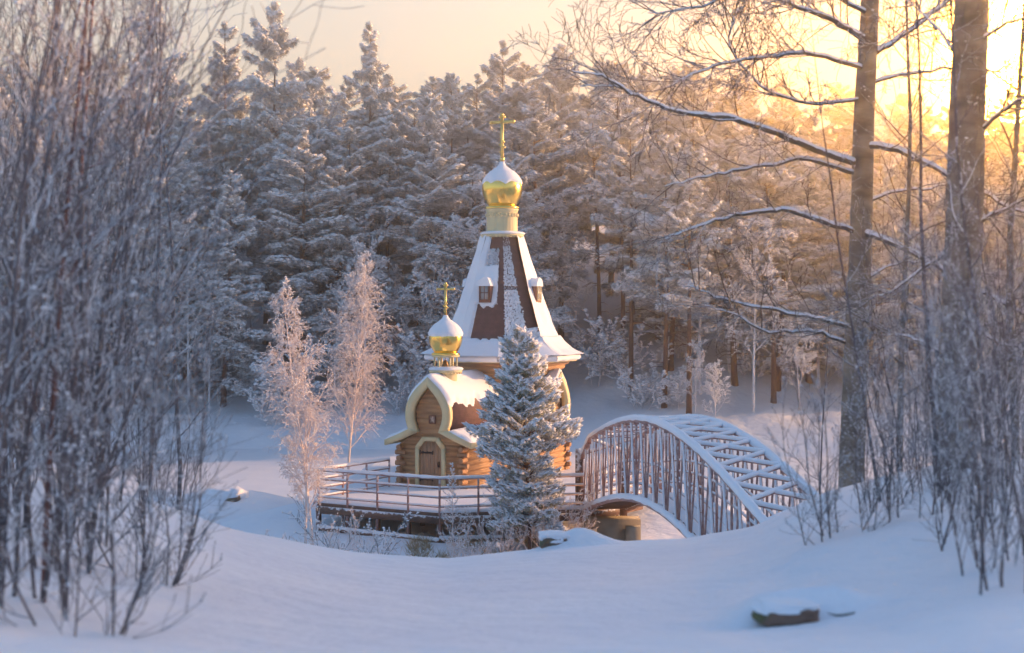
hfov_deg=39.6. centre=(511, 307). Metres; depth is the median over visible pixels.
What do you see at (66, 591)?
leafless thicket
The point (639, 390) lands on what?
frosted shrub
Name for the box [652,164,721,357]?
frosted tree
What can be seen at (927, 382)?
leafless thicket
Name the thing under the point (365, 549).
leafless shrub
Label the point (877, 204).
snowy pine
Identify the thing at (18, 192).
snowy pine
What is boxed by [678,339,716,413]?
frosted tree
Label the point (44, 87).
snowy pine
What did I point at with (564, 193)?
frosted tree
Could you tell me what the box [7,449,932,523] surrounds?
frozen lake
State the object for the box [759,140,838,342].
snowy pine
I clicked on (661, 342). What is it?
frosted shrub
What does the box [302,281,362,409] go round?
frosted tree
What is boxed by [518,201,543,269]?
frosted tree
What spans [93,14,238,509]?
sapling
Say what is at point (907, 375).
snowy sapling
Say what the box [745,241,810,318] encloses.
frosted tree
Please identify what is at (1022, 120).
snowy pine
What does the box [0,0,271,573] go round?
leafless thicket
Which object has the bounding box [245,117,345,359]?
snowy pine
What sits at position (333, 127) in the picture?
frosted tree
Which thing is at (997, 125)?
snowy pine
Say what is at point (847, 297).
sapling
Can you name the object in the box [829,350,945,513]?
leafless thicket
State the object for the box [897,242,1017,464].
leafless thicket
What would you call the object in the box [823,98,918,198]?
snowy pine
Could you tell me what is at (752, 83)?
snowy pine
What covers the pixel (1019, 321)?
snowy pine
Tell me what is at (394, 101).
snowy pine
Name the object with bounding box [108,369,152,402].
frosted shrub
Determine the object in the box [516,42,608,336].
snowy pine
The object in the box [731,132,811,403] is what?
snowy pine
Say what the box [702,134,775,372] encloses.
frosted tree
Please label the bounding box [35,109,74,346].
snowy pine
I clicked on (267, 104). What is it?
snowy pine
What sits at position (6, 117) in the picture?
leafless thicket
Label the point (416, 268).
frosted tree
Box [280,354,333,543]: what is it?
frosted birch
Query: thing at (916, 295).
frosted tree
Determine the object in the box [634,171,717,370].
snowy pine
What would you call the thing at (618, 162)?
snowy pine
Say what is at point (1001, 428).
leafless thicket
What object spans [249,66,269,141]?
snowy pine
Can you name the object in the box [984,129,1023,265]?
snowy pine
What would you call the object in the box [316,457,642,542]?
wooden deck
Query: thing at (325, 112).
snowy pine
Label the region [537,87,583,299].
snowy pine
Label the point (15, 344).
leafless thicket
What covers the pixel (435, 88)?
snowy pine
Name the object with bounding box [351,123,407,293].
snowy pine
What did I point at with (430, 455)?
door
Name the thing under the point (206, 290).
frosted tree
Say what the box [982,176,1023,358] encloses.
snowy pine
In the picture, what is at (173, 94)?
snowy pine
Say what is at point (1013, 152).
sapling
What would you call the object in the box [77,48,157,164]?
snowy pine
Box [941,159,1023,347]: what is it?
snowy pine
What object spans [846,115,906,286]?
snowy pine
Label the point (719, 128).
snowy pine
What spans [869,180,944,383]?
snowy pine
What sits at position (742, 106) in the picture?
snowy pine
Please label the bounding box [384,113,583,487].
wooden church
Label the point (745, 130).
snowy pine
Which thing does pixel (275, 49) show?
snowy pine
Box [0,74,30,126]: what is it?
snowy pine
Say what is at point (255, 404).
frosted shrub
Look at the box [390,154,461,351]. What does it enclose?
snowy pine
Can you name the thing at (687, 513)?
arched footbridge
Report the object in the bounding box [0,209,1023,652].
snowy ground
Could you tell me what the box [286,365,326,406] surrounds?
frosted shrub
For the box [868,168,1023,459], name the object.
leafless thicket
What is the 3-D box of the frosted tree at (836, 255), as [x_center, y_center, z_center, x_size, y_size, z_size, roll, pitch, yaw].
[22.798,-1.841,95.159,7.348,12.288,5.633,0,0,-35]
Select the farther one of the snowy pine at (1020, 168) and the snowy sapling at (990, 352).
the snowy pine at (1020, 168)
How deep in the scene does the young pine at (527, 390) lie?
42.64 m
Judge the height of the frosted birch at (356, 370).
10.779 m
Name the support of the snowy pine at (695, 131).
on the snowy ground at (662, 585)
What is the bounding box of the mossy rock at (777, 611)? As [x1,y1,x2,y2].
[749,597,820,625]
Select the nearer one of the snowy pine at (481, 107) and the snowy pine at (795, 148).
the snowy pine at (795, 148)
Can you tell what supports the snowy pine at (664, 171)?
on the snowy ground at (662, 585)
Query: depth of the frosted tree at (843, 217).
94.79 m
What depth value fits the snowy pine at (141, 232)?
90.02 m
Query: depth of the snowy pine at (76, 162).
94.92 m
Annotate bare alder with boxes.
[501,0,1023,487]
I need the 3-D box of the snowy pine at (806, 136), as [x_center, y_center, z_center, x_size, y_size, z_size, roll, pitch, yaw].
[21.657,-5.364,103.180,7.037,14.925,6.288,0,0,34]
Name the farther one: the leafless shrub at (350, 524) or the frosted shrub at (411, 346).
the frosted shrub at (411, 346)
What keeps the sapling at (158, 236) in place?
on the snowy ground at (662, 585)
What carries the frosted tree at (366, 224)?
on the snowy ground at (662, 585)
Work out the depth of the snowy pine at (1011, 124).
145.01 m
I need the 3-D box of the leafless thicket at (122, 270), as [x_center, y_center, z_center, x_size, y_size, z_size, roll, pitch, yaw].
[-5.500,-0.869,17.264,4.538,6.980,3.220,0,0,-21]
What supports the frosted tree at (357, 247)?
on the snowy ground at (662, 585)
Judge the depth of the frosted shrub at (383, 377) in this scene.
94.11 m
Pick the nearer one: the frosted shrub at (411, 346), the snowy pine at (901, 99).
the frosted shrub at (411, 346)
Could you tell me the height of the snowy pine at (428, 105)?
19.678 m
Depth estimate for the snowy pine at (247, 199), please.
106.59 m
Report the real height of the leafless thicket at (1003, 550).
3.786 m
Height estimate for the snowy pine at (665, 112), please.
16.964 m
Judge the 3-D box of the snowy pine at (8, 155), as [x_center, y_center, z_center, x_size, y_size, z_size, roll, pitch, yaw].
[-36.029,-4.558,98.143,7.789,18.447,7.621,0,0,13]
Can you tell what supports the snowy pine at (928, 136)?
on the snowy ground at (662, 585)
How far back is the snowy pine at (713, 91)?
143.16 m
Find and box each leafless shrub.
[281,488,420,554]
[291,502,365,551]
[344,527,411,555]
[446,522,490,557]
[463,505,529,553]
[482,478,596,549]
[513,481,607,529]
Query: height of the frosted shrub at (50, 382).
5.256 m
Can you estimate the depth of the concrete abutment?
43.90 m
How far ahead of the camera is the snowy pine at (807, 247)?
89.78 m
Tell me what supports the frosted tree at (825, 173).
on the snowy ground at (662, 585)
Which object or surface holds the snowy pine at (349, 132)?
on the snowy ground at (662, 585)
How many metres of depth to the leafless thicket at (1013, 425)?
12.14 m
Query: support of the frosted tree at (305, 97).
on the snowy ground at (662, 585)
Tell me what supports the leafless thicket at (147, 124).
on the snowy ground at (662, 585)
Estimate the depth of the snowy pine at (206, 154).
114.93 m
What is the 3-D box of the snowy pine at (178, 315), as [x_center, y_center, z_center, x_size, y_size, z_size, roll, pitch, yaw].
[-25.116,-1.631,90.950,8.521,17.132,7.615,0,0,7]
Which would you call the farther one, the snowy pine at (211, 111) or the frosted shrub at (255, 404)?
the snowy pine at (211, 111)
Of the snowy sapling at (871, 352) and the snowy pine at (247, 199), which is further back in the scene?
the snowy pine at (247, 199)
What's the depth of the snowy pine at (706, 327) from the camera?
90.48 m
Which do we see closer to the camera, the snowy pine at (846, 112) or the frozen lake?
the frozen lake
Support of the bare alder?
on the snowy ground at (662, 585)
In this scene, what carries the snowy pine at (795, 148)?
on the snowy ground at (662, 585)
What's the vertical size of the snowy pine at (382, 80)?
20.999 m
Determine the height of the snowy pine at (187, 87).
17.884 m
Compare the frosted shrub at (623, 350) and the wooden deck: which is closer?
the wooden deck
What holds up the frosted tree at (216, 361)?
on the snowy ground at (662, 585)
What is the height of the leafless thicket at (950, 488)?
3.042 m
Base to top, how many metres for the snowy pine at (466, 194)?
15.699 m
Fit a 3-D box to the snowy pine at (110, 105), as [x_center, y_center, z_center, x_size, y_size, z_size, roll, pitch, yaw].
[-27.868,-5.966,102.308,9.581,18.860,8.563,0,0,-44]
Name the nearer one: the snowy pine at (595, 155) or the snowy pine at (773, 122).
the snowy pine at (595, 155)
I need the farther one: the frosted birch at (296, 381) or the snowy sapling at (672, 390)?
the snowy sapling at (672, 390)
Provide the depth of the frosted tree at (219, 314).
88.90 m
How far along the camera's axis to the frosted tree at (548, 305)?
95.75 m
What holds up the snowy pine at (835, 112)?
on the snowy ground at (662, 585)
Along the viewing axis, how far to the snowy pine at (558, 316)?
90.42 m
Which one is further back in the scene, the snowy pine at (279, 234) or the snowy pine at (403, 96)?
the snowy pine at (403, 96)
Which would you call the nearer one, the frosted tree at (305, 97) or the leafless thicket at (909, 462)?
the leafless thicket at (909, 462)
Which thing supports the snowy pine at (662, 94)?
on the snowy ground at (662, 585)
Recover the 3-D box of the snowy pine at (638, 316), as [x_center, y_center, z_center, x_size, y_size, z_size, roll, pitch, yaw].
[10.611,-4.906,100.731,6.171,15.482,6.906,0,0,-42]
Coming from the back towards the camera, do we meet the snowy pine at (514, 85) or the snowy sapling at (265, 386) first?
the snowy pine at (514, 85)
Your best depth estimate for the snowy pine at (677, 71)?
129.94 m
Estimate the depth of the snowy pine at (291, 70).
148.50 m
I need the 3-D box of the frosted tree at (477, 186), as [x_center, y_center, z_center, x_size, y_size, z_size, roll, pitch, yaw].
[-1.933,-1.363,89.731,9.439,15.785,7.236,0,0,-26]
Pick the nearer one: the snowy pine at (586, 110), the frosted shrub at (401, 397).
the frosted shrub at (401, 397)
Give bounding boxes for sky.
[0,0,1023,228]
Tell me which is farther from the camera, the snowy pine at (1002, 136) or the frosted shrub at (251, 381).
the snowy pine at (1002, 136)
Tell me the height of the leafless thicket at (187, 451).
3.814 m
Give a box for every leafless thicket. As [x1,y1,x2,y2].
[0,0,185,488]
[0,0,215,461]
[0,0,241,482]
[0,0,255,530]
[0,0,260,609]
[0,0,270,504]
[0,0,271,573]
[0,0,325,607]
[0,0,347,546]
[0,0,361,571]
[0,56,184,484]
[0,65,148,499]
[0,71,181,518]
[0,204,212,637]
[16,271,244,586]
[92,292,240,515]
[756,330,974,544]
[820,186,1023,473]
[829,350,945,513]
[835,119,1023,522]
[851,180,1023,550]
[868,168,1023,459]
[875,351,983,494]
[877,183,1023,575]
[885,141,1023,523]
[888,142,1023,560]
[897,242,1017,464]
[900,0,1023,594]
[906,120,1023,485]
[926,143,1023,471]
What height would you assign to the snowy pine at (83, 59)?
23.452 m
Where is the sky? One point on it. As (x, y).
(419, 40)
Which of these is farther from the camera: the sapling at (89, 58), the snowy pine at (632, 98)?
the snowy pine at (632, 98)
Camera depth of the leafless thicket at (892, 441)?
12.52 m
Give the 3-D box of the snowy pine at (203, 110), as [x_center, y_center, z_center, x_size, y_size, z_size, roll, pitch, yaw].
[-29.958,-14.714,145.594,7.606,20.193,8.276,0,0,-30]
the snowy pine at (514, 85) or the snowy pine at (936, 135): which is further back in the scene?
the snowy pine at (936, 135)
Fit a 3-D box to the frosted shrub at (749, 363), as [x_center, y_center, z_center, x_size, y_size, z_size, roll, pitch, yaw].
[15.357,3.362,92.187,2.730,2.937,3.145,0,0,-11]
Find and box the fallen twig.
[827,611,854,615]
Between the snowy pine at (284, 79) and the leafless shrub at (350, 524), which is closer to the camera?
the leafless shrub at (350, 524)
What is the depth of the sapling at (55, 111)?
14.27 m
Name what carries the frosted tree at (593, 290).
on the snowy ground at (662, 585)
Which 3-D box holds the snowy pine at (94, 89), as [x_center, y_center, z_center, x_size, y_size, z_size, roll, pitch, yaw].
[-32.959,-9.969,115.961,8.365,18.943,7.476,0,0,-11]
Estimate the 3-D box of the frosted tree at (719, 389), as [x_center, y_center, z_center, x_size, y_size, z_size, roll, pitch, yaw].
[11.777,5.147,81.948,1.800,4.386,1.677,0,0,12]
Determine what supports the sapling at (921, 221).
on the snowy ground at (662, 585)
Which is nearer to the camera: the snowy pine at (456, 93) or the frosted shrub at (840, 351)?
the frosted shrub at (840, 351)
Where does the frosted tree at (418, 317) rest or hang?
on the snowy ground at (662, 585)
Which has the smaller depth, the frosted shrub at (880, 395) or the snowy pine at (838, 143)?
the frosted shrub at (880, 395)
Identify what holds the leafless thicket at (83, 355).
on the snowy ground at (662, 585)
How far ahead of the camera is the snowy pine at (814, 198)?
91.49 m
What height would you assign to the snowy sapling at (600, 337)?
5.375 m
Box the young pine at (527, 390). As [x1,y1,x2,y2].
[462,323,583,549]
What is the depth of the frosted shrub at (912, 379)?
90.89 m
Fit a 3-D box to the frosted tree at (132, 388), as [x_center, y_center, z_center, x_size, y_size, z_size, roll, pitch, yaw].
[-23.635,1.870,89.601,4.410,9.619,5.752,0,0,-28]
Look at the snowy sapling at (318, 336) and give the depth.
94.84 m
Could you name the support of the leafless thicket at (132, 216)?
on the snowy ground at (662, 585)
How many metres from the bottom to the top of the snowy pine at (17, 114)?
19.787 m
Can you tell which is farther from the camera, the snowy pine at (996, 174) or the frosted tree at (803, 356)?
the snowy pine at (996, 174)
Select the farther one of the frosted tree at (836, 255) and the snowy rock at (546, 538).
the frosted tree at (836, 255)
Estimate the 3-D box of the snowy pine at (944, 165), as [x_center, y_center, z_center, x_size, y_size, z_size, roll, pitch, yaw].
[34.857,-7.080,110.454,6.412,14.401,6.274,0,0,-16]
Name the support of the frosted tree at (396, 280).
on the snowy ground at (662, 585)
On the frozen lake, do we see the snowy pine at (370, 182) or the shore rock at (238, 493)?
the shore rock at (238, 493)
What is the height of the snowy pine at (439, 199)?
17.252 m
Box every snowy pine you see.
[0,53,33,110]
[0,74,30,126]
[0,88,12,127]
[0,112,68,336]
[0,118,50,238]
[3,60,26,117]
[15,74,87,200]
[18,38,88,175]
[29,46,98,153]
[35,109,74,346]
[50,142,143,327]
[52,153,183,405]
[61,71,142,217]
[65,94,163,314]
[69,35,96,94]
[71,88,125,219]
[72,131,186,404]
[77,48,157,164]
[117,0,199,248]
[117,57,154,155]
[138,147,231,393]
[140,108,219,372]
[142,79,207,160]
[145,116,220,223]
[175,20,265,300]
[180,169,275,406]
[189,68,250,216]
[189,82,222,227]
[199,113,269,330]
[211,93,245,284]
[220,0,328,344]
[244,80,286,290]
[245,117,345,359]
[246,129,359,373]
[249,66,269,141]
[249,77,298,158]
[275,66,354,187]
[282,122,394,365]
[284,57,319,110]
[289,164,402,386]
[298,102,329,151]
[311,120,358,313]
[316,84,367,213]
[337,130,425,357]
[339,21,410,342]
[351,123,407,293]
[356,114,418,361]
[358,73,412,154]
[361,60,389,110]
[382,140,478,363]
[383,91,465,336]
[383,93,415,286]
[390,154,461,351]
[393,99,439,324]
[398,129,468,287]
[408,76,450,144]
[418,77,446,129]
[419,72,485,272]
[422,165,487,319]
[442,114,489,220]
[444,73,494,153]
[446,86,474,263]
[446,125,554,303]
[457,156,577,328]
[465,40,531,217]
[477,78,498,152]
[482,86,569,224]
[482,98,591,299]
[484,60,556,153]
[491,81,539,179]
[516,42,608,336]
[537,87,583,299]
[538,63,583,232]
[563,107,619,357]
[567,59,616,273]
[568,60,636,289]
[575,87,654,367]
[587,96,655,314]
[588,115,674,398]
[590,60,643,253]
[606,129,695,339]
[612,134,706,407]
[617,63,665,301]
[622,74,642,251]
[634,144,733,413]
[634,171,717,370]
[645,105,713,261]
[646,74,671,133]
[646,91,710,159]
[654,63,714,136]
[655,60,725,260]
[663,137,789,385]
[690,121,765,330]
[696,76,770,206]
[699,77,727,134]
[703,94,764,301]
[714,71,771,249]
[728,167,843,391]
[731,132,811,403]
[757,170,870,383]
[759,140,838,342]
[762,101,809,192]
[769,78,807,145]
[771,100,823,159]
[780,134,817,222]
[790,131,845,318]
[796,114,851,199]
[810,83,874,173]
[819,137,851,296]
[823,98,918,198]
[823,105,853,176]
[825,140,917,292]
[826,163,941,395]
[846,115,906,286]
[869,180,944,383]
[875,103,915,142]
[883,164,945,296]
[884,93,942,140]
[887,117,940,296]
[913,120,945,272]
[917,106,946,180]
[927,140,992,233]
[929,106,985,210]
[936,210,1005,366]
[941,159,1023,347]
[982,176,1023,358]
[984,111,1019,252]
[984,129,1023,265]
[985,91,1023,157]
[990,133,1023,210]
[1014,206,1023,323]
[1018,111,1023,206]
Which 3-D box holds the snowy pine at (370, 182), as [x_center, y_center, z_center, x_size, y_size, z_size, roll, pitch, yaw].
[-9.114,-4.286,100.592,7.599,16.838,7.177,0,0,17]
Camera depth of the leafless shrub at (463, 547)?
41.72 m
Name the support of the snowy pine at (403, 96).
on the snowy ground at (662, 585)
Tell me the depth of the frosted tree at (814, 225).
95.20 m
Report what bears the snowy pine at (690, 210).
on the snowy ground at (662, 585)
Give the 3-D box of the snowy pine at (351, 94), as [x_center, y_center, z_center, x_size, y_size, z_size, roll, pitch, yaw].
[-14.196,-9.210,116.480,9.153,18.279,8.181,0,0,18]
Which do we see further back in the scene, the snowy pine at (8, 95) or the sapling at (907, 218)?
the snowy pine at (8, 95)
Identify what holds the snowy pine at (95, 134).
on the snowy ground at (662, 585)
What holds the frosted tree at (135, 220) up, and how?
on the snowy ground at (662, 585)
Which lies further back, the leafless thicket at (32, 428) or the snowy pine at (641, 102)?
the snowy pine at (641, 102)
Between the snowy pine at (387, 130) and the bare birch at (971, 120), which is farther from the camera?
the snowy pine at (387, 130)
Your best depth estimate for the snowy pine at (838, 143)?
108.38 m
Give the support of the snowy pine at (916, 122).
on the snowy ground at (662, 585)
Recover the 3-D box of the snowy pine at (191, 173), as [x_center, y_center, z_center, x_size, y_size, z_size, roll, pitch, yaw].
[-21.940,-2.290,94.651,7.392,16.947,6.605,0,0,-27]
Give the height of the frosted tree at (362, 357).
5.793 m
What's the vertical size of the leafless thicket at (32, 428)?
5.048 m
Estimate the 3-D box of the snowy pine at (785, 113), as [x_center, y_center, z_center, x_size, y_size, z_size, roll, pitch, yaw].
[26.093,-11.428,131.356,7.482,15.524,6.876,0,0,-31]
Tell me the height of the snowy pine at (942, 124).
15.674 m
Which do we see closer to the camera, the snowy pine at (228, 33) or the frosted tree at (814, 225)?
the frosted tree at (814, 225)
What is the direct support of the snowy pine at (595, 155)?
on the snowy ground at (662, 585)
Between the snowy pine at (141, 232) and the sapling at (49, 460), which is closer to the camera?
the sapling at (49, 460)
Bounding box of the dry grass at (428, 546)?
[404,529,607,557]
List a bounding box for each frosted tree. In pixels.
[115,263,163,407]
[134,193,167,367]
[142,212,244,410]
[167,229,237,397]
[178,273,245,412]
[194,317,230,401]
[231,233,276,339]
[256,80,361,335]
[268,268,331,367]
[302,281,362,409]
[306,107,345,167]
[324,208,414,391]
[328,235,412,410]
[342,322,376,400]
[361,259,406,374]
[389,231,462,374]
[394,257,455,340]
[406,165,546,318]
[434,264,466,323]
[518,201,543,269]
[525,189,602,335]
[536,252,560,308]
[543,208,604,347]
[640,132,752,394]
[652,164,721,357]
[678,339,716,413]
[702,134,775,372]
[702,359,731,417]
[703,219,799,412]
[715,249,762,374]
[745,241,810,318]
[751,168,820,350]
[772,152,883,387]
[776,317,818,414]
[797,103,946,376]
[811,196,891,294]
[823,197,884,320]
[840,206,911,391]
[888,241,937,356]
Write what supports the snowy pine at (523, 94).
on the snowy ground at (662, 585)
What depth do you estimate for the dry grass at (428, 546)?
43.42 m
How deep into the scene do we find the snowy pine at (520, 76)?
131.01 m
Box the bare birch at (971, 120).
[794,0,1023,468]
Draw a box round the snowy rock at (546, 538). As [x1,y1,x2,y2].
[538,530,569,547]
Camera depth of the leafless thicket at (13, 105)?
16.03 m
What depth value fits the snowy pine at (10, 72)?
142.85 m
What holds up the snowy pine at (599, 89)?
on the snowy ground at (662, 585)
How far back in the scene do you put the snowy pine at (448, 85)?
103.60 m
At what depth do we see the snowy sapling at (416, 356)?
91.00 m
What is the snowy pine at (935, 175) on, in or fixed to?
on the snowy ground at (662, 585)
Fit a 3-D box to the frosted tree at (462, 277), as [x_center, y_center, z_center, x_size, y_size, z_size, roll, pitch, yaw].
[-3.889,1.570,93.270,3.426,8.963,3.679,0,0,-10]
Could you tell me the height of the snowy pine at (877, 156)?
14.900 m
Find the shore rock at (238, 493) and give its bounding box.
[202,486,248,501]
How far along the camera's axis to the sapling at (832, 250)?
26.20 m
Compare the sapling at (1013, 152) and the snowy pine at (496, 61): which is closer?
the sapling at (1013, 152)
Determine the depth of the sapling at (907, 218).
19.98 m
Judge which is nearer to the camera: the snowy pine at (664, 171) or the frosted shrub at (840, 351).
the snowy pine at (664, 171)
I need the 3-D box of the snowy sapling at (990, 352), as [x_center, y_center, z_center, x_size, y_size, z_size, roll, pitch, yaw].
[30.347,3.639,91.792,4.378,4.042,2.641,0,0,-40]
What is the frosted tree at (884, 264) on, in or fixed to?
on the snowy ground at (662, 585)
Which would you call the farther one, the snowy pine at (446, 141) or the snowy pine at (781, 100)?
the snowy pine at (781, 100)
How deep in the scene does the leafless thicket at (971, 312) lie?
15.05 m
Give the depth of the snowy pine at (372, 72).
105.00 m
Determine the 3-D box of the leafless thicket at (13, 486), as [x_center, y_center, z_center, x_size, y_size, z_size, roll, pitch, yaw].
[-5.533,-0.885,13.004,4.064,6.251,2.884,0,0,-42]
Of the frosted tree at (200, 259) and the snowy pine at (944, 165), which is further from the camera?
the snowy pine at (944, 165)
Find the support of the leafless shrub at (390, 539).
on the snowy ground at (662, 585)
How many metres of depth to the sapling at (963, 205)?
13.02 m
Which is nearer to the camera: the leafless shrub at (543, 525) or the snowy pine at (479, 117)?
the leafless shrub at (543, 525)
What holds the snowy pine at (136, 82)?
on the snowy ground at (662, 585)
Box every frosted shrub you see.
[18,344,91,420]
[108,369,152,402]
[211,353,260,397]
[243,383,315,427]
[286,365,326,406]
[340,361,393,396]
[380,371,426,413]
[385,320,428,367]
[599,321,673,383]
[616,362,674,409]
[651,324,704,360]
[727,340,770,381]
[815,305,871,366]
[867,374,896,407]
[904,364,933,389]
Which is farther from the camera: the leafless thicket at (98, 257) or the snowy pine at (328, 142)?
the snowy pine at (328, 142)
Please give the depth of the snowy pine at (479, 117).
127.45 m
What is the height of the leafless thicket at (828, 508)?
2.108 m
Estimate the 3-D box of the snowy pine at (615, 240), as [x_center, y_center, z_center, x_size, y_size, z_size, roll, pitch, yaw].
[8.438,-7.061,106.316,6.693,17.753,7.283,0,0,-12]
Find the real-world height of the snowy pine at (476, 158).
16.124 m
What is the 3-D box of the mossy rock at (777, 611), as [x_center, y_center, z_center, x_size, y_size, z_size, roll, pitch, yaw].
[1.764,1.968,9.184,0.479,0.162,0.357,0,0,0]
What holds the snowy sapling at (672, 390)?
on the snowy ground at (662, 585)
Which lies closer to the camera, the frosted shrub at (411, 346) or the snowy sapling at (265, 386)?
the snowy sapling at (265, 386)
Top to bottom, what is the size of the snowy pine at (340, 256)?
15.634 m
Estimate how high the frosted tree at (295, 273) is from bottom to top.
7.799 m
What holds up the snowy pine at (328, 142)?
on the snowy ground at (662, 585)
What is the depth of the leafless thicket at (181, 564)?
10.96 m
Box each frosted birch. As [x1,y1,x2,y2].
[251,276,346,544]
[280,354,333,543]
[301,251,403,476]
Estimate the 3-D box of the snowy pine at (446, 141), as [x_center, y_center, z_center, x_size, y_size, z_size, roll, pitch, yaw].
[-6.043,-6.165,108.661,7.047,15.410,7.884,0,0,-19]
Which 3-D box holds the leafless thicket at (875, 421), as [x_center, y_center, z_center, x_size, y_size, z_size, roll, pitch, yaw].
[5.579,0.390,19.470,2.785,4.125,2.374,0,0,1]
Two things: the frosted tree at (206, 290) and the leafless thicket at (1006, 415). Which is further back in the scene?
the frosted tree at (206, 290)
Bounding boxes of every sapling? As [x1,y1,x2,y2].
[0,0,123,495]
[0,0,145,602]
[1,0,159,533]
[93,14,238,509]
[96,0,205,505]
[246,333,338,414]
[303,311,376,385]
[378,323,433,397]
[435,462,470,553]
[563,307,628,386]
[658,362,703,410]
[776,0,917,501]
[781,242,846,500]
[822,0,1006,471]
[847,0,1011,496]
[868,339,889,367]
[889,336,937,387]
[895,0,1023,503]
[944,0,1023,460]
[978,337,1003,385]
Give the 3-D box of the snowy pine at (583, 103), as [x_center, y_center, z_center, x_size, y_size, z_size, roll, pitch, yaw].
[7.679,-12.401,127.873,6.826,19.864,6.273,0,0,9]
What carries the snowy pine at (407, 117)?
on the snowy ground at (662, 585)
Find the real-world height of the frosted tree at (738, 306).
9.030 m
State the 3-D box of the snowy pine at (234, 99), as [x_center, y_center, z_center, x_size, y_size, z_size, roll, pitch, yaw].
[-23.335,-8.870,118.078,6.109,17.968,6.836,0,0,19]
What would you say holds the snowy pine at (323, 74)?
on the snowy ground at (662, 585)
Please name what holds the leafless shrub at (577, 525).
on the snowy ground at (662, 585)
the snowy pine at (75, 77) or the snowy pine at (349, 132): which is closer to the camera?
the snowy pine at (349, 132)
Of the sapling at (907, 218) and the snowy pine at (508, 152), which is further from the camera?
the snowy pine at (508, 152)
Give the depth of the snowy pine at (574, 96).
142.85 m
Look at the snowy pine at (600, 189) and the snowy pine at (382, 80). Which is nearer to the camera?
the snowy pine at (600, 189)
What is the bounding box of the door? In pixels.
[415,437,445,485]
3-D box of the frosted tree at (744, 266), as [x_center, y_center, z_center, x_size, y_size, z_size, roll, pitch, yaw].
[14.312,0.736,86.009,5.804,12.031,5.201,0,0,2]
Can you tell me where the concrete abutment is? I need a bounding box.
[583,516,640,540]
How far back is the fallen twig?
9.11 m
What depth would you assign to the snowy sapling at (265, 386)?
88.21 m
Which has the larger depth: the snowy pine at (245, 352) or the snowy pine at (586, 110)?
the snowy pine at (586, 110)
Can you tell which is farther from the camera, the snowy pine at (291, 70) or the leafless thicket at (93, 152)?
the snowy pine at (291, 70)
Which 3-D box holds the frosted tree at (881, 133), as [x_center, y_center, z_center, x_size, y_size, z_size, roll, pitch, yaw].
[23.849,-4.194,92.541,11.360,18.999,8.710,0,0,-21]
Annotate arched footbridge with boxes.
[575,414,818,537]
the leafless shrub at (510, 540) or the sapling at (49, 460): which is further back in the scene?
the leafless shrub at (510, 540)
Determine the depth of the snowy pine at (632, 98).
130.15 m
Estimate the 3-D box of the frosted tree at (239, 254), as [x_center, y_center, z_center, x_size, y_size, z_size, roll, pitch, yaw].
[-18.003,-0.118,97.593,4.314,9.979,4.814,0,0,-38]
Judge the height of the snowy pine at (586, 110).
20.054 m
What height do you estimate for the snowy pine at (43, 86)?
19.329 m
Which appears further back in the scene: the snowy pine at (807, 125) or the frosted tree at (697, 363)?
the snowy pine at (807, 125)
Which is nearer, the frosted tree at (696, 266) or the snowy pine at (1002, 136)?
the frosted tree at (696, 266)
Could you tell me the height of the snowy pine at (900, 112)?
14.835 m
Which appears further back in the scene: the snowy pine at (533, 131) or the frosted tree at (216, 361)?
the snowy pine at (533, 131)
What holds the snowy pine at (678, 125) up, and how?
on the snowy ground at (662, 585)
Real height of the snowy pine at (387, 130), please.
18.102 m
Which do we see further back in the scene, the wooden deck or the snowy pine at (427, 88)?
the snowy pine at (427, 88)
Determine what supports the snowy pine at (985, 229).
on the snowy ground at (662, 585)
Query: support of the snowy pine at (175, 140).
on the snowy ground at (662, 585)
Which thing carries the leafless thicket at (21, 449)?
on the snowy ground at (662, 585)

